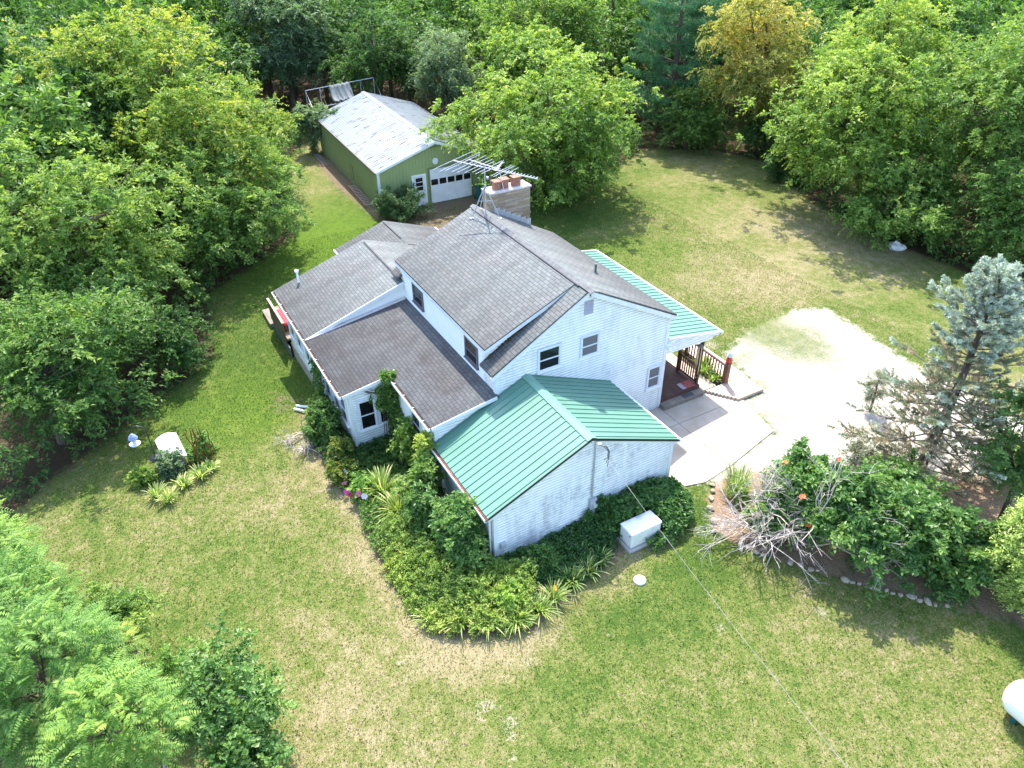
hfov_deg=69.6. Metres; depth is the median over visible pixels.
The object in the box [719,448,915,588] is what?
dead branches
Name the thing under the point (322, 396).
bed shrub
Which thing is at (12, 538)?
walnut sapling
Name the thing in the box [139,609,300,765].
honeysuckle bush
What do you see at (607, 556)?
daylily
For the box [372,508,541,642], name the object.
flower bed cover
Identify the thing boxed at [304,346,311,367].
window
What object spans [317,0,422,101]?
broadleaf tree
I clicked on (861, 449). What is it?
leafy bush
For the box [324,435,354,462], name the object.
bed shrub
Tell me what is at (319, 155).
ladder
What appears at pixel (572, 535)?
green cover
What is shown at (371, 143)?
garage
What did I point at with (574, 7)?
broadleaf tree
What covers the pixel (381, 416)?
window
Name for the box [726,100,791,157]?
undergrowth bush
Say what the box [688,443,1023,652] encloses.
mulch bed
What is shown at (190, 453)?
island bush
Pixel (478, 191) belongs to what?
trash bin
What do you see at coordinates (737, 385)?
wooden deck
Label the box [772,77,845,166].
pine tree
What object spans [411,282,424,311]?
window
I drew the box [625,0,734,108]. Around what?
pine tree
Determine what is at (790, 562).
field stone
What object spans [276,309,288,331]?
red bench cushion
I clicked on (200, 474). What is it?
iris
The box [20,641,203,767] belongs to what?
walnut sapling
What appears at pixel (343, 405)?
window
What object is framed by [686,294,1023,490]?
gravel driveway
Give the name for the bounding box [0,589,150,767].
walnut sapling
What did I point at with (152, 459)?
shepherd hook
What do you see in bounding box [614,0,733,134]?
pine tree
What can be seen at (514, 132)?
maple tree
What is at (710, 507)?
field stone
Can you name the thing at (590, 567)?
daylily
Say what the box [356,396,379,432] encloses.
window
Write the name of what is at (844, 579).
field stone
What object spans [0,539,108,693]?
walnut sapling
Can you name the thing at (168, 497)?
iris
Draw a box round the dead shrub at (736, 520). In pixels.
[688,448,833,588]
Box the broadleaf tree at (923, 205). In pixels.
[808,129,978,262]
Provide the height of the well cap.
0.100 m
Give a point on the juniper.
(402, 206)
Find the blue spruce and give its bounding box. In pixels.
[826,254,1023,499]
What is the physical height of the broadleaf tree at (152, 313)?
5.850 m
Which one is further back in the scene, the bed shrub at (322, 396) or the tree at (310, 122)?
the tree at (310, 122)
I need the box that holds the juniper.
[368,181,436,222]
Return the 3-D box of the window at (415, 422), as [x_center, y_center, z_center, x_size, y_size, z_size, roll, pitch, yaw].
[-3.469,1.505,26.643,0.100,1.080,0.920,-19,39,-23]
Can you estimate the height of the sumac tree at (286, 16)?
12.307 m
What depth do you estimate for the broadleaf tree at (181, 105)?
39.80 m
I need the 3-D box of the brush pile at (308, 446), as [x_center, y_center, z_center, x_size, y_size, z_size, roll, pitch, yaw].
[-8.037,2.669,28.345,1.373,1.235,1.301,-19,39,-23]
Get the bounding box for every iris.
[140,481,166,500]
[154,486,179,503]
[168,472,194,489]
[188,463,212,480]
[201,458,220,472]
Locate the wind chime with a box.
[694,344,702,377]
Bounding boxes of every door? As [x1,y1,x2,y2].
[411,173,427,205]
[427,160,473,202]
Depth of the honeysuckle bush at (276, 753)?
16.79 m
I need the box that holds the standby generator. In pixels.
[616,510,661,553]
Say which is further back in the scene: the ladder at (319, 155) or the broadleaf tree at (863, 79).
the ladder at (319, 155)
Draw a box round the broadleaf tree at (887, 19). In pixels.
[804,0,972,182]
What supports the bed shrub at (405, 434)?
on the ground at (734, 198)
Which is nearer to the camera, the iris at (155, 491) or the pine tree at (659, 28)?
the iris at (155, 491)
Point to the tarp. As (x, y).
(344, 92)
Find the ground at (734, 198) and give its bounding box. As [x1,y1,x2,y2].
[0,8,1023,767]
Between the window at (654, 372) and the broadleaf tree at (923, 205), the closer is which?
the window at (654, 372)
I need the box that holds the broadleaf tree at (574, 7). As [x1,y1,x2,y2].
[476,0,607,76]
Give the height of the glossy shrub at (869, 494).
3.703 m
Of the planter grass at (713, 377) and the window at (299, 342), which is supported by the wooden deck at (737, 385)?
the planter grass at (713, 377)
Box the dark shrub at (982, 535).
[948,519,1023,589]
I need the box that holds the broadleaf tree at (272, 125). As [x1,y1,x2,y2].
[192,63,305,186]
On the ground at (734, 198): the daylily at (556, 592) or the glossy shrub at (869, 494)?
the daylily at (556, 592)
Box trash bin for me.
[474,183,486,200]
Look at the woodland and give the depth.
58.87 m
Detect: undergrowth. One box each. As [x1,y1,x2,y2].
[0,99,1023,767]
[309,422,487,552]
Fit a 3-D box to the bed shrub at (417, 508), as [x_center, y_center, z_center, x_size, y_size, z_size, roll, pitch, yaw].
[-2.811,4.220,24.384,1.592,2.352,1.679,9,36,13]
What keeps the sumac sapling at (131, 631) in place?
on the ground at (734, 198)
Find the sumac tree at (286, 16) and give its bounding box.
[224,0,349,112]
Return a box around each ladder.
[313,153,329,166]
[348,184,370,205]
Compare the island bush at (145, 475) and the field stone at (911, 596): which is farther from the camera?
the island bush at (145, 475)
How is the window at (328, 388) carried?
in the farmhouse
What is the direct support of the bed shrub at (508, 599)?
on the ground at (734, 198)
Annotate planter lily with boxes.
[693,353,720,373]
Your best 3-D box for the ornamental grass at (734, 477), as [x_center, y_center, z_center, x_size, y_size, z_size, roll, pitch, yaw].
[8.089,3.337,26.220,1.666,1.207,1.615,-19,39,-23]
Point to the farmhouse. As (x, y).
(531, 365)
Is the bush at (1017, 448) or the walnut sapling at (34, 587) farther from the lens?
the bush at (1017, 448)
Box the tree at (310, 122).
[290,98,339,153]
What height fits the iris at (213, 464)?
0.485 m
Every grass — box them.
[706,368,721,381]
[716,456,756,489]
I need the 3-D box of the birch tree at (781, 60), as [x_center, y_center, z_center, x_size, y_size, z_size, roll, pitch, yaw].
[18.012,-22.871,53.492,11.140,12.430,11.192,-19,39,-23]
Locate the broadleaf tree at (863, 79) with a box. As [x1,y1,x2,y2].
[734,26,970,206]
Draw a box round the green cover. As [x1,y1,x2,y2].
[493,515,622,596]
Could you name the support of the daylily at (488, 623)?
on the ground at (734, 198)
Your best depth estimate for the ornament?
30.97 m
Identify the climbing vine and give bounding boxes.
[308,357,324,398]
[364,368,404,439]
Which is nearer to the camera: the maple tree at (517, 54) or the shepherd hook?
the shepherd hook
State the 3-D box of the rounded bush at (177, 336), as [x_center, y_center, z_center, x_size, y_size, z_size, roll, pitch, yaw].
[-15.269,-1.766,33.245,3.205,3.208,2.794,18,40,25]
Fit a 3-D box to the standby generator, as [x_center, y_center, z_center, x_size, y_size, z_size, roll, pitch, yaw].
[4.271,4.904,24.516,1.390,0.840,0.770,-19,39,-23]
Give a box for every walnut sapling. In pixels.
[0,495,47,616]
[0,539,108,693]
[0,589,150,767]
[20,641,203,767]
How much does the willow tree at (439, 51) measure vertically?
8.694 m
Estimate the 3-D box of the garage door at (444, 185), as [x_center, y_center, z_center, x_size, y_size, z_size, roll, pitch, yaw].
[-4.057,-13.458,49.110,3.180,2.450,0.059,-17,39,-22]
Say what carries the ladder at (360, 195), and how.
on the ground at (734, 198)
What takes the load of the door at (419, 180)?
in the garage
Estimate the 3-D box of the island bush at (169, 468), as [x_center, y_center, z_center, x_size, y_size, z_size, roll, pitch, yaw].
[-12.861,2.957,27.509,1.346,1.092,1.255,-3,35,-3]
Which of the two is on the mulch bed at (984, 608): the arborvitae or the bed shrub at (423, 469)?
the arborvitae
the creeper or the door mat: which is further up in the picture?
the door mat
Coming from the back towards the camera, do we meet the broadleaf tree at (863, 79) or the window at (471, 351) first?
the broadleaf tree at (863, 79)
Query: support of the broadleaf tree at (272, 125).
on the ground at (734, 198)
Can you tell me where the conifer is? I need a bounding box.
[859,367,892,411]
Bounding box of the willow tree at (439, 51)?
[402,22,483,126]
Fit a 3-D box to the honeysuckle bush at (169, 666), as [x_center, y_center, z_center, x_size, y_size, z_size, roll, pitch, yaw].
[-8.338,7.701,19.268,2.207,2.719,2.348,12,37,17]
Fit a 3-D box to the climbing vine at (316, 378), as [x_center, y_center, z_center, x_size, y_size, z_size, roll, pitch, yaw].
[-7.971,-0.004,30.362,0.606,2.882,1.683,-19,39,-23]
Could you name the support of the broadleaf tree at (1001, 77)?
on the ground at (734, 198)
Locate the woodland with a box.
[0,0,1023,273]
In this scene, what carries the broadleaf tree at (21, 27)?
on the ground at (734, 198)
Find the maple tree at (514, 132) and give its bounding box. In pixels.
[418,42,663,219]
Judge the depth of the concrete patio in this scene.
29.14 m
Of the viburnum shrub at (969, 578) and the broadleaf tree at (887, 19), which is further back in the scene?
the broadleaf tree at (887, 19)
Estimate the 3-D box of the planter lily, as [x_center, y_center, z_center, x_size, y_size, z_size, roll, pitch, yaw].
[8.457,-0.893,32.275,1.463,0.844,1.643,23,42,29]
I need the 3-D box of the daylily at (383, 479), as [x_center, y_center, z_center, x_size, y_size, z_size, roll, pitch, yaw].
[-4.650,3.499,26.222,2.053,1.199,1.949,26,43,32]
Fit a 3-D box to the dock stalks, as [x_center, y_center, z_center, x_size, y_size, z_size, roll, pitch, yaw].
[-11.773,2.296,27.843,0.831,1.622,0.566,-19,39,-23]
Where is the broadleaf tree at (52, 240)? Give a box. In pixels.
[0,125,204,357]
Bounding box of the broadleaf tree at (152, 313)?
[0,254,169,386]
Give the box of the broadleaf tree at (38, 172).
[0,150,107,286]
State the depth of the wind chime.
30.25 m
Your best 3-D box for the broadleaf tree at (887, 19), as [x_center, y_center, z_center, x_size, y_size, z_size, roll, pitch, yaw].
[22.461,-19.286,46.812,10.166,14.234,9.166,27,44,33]
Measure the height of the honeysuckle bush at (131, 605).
3.410 m
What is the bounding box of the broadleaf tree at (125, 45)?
[2,0,250,186]
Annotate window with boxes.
[288,321,296,342]
[295,332,303,353]
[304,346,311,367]
[324,378,333,401]
[332,390,341,414]
[339,398,350,428]
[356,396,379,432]
[375,396,388,425]
[410,410,421,437]
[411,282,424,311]
[464,335,478,370]
[536,342,561,374]
[579,330,600,360]
[645,363,661,391]
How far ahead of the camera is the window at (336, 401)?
29.15 m
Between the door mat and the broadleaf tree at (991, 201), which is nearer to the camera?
the door mat
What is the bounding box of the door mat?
[676,380,695,389]
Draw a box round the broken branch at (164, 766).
[162,653,243,767]
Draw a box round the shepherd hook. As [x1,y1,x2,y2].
[130,426,162,461]
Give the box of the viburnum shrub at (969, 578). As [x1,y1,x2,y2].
[887,502,996,612]
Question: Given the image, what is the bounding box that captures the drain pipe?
[296,405,309,407]
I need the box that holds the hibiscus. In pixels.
[342,469,380,504]
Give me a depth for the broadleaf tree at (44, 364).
27.51 m
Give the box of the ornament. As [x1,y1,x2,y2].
[726,351,732,362]
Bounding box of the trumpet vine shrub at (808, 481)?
[738,436,853,556]
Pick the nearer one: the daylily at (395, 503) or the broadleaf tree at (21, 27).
the daylily at (395, 503)
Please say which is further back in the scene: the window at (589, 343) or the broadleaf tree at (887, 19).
the broadleaf tree at (887, 19)
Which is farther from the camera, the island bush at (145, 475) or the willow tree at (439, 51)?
the willow tree at (439, 51)
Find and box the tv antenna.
[433,151,537,219]
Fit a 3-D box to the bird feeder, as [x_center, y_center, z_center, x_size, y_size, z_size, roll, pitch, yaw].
[-13.858,1.990,26.912,0.400,0.580,0.400,-19,39,-23]
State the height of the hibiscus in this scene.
0.981 m
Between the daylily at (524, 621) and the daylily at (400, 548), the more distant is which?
the daylily at (400, 548)
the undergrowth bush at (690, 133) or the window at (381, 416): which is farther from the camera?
the undergrowth bush at (690, 133)
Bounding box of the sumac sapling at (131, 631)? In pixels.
[102,616,152,725]
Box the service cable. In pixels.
[595,442,846,767]
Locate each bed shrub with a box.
[300,399,344,447]
[301,391,332,422]
[321,456,358,485]
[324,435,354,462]
[386,415,419,468]
[390,451,447,501]
[402,479,440,532]
[409,430,442,461]
[422,493,461,549]
[428,488,496,572]
[490,574,529,615]
[519,539,562,575]
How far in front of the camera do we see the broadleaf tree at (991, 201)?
38.10 m
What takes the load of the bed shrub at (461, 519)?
on the ground at (734, 198)
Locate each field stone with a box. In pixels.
[707,505,714,510]
[787,558,793,565]
[840,576,850,582]
[906,593,916,599]
[924,597,931,605]
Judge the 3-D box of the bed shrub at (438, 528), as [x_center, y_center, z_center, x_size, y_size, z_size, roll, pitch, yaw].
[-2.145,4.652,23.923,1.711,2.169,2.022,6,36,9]
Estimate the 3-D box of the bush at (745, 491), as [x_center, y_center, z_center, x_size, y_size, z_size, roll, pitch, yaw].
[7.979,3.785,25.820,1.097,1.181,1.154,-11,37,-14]
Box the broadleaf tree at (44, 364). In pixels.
[0,284,186,460]
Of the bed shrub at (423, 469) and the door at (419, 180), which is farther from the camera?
the door at (419, 180)
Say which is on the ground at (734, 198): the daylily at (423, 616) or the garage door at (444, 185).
the daylily at (423, 616)
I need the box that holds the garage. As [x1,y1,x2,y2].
[316,91,490,205]
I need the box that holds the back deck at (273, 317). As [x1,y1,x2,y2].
[262,298,292,357]
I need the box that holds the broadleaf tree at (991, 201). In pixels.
[943,130,1023,269]
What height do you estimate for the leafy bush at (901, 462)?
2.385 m
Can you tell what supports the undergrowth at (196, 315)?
on the ground at (734, 198)
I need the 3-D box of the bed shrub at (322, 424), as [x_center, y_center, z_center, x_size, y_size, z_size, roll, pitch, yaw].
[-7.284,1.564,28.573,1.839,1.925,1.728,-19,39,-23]
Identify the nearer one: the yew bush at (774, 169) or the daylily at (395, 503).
the daylily at (395, 503)
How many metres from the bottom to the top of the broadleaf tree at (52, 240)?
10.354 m
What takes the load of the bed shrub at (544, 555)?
on the ground at (734, 198)
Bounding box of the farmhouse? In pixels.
[271,174,722,557]
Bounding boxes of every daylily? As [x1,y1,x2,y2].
[348,464,406,504]
[368,487,406,525]
[370,536,394,553]
[386,533,419,558]
[411,603,441,629]
[441,605,482,640]
[467,601,507,640]
[498,601,537,638]
[529,588,563,627]
[535,574,575,609]
[548,561,588,593]
[569,551,608,582]
[592,544,621,572]
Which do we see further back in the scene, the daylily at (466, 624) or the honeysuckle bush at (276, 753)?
the daylily at (466, 624)
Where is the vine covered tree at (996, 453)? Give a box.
[963,376,1023,521]
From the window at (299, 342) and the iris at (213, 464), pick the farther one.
the window at (299, 342)
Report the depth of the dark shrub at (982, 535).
21.72 m
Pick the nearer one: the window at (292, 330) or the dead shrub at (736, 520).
the dead shrub at (736, 520)
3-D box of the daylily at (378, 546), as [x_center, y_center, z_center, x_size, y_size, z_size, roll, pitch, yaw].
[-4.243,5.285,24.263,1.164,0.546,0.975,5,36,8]
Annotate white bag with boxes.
[889,241,906,250]
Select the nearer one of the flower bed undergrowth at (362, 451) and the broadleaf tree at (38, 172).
the flower bed undergrowth at (362, 451)
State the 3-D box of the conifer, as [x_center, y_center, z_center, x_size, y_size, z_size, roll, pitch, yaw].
[14.663,0.311,29.651,1.292,2.273,1.227,12,37,17]
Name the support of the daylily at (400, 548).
on the ground at (734, 198)
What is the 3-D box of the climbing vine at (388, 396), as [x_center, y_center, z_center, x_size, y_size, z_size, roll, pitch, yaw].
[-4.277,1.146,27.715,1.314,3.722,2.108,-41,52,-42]
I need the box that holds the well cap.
[633,575,645,585]
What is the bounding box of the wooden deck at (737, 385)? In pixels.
[666,343,763,400]
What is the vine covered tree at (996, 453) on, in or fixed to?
on the mulch bed at (984, 608)
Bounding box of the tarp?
[329,82,353,101]
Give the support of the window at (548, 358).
in the farmhouse
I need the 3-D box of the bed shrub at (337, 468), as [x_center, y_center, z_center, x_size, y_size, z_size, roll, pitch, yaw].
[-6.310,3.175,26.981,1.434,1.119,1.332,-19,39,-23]
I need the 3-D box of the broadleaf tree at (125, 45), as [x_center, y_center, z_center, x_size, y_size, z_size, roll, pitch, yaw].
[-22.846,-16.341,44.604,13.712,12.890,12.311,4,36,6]
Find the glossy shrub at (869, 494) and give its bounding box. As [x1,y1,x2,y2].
[803,455,961,607]
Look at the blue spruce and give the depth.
23.88 m
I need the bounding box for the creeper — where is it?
[580,475,697,551]
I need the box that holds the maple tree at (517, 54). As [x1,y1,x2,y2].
[461,12,596,156]
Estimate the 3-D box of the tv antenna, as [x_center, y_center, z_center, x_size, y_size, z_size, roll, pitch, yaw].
[-0.720,-7.629,29.669,4.026,2.684,2.750,21,41,28]
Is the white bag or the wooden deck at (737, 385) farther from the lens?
the white bag
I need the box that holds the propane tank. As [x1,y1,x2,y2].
[1002,679,1023,725]
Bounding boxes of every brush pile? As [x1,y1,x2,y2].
[271,429,309,449]
[291,438,316,457]
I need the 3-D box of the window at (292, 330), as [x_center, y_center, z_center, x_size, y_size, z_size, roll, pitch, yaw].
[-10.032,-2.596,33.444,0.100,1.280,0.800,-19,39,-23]
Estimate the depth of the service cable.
17.60 m
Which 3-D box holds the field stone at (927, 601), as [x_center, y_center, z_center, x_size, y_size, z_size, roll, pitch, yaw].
[12.670,6.624,22.441,0.202,0.203,0.335,-4,40,-5]
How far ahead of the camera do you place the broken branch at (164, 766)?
17.30 m
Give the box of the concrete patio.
[649,392,772,486]
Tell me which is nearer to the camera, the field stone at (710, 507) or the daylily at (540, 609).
the daylily at (540, 609)
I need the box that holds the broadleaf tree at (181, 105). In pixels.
[95,69,310,260]
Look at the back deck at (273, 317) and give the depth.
35.75 m
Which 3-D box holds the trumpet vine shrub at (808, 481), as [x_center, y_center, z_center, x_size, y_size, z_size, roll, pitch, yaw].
[9.502,3.630,24.072,3.663,3.433,3.668,-19,39,-23]
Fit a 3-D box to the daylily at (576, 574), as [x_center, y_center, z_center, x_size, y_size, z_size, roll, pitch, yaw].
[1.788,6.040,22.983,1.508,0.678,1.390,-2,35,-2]
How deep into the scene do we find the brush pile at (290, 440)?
28.95 m
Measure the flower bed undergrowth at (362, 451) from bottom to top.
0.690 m
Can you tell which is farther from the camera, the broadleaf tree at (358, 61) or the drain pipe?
the broadleaf tree at (358, 61)
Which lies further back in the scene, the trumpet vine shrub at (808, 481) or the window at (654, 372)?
the window at (654, 372)
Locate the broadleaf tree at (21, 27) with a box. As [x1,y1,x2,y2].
[0,16,52,108]
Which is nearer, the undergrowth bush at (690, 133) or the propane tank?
the propane tank
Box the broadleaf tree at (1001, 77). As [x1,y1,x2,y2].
[905,1,1023,226]
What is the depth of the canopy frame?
58.73 m
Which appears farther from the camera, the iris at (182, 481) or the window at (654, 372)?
the window at (654, 372)
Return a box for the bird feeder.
[128,434,140,446]
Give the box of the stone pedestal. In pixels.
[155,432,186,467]
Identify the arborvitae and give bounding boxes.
[985,495,1023,617]
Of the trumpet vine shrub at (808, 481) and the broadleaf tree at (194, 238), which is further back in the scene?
the broadleaf tree at (194, 238)
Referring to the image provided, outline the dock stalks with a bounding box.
[183,425,216,462]
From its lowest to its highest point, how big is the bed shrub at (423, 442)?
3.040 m
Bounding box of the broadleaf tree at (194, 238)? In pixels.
[135,130,319,286]
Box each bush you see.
[47,579,169,714]
[120,464,162,488]
[135,643,244,738]
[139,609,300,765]
[141,304,209,372]
[150,446,184,481]
[184,429,219,462]
[193,720,295,767]
[646,74,735,155]
[720,474,755,507]
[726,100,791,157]
[761,137,812,186]
[835,421,909,482]
[857,447,944,508]
[980,429,1023,487]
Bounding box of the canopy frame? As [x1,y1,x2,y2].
[305,77,380,144]
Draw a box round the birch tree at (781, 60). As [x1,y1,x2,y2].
[683,0,821,149]

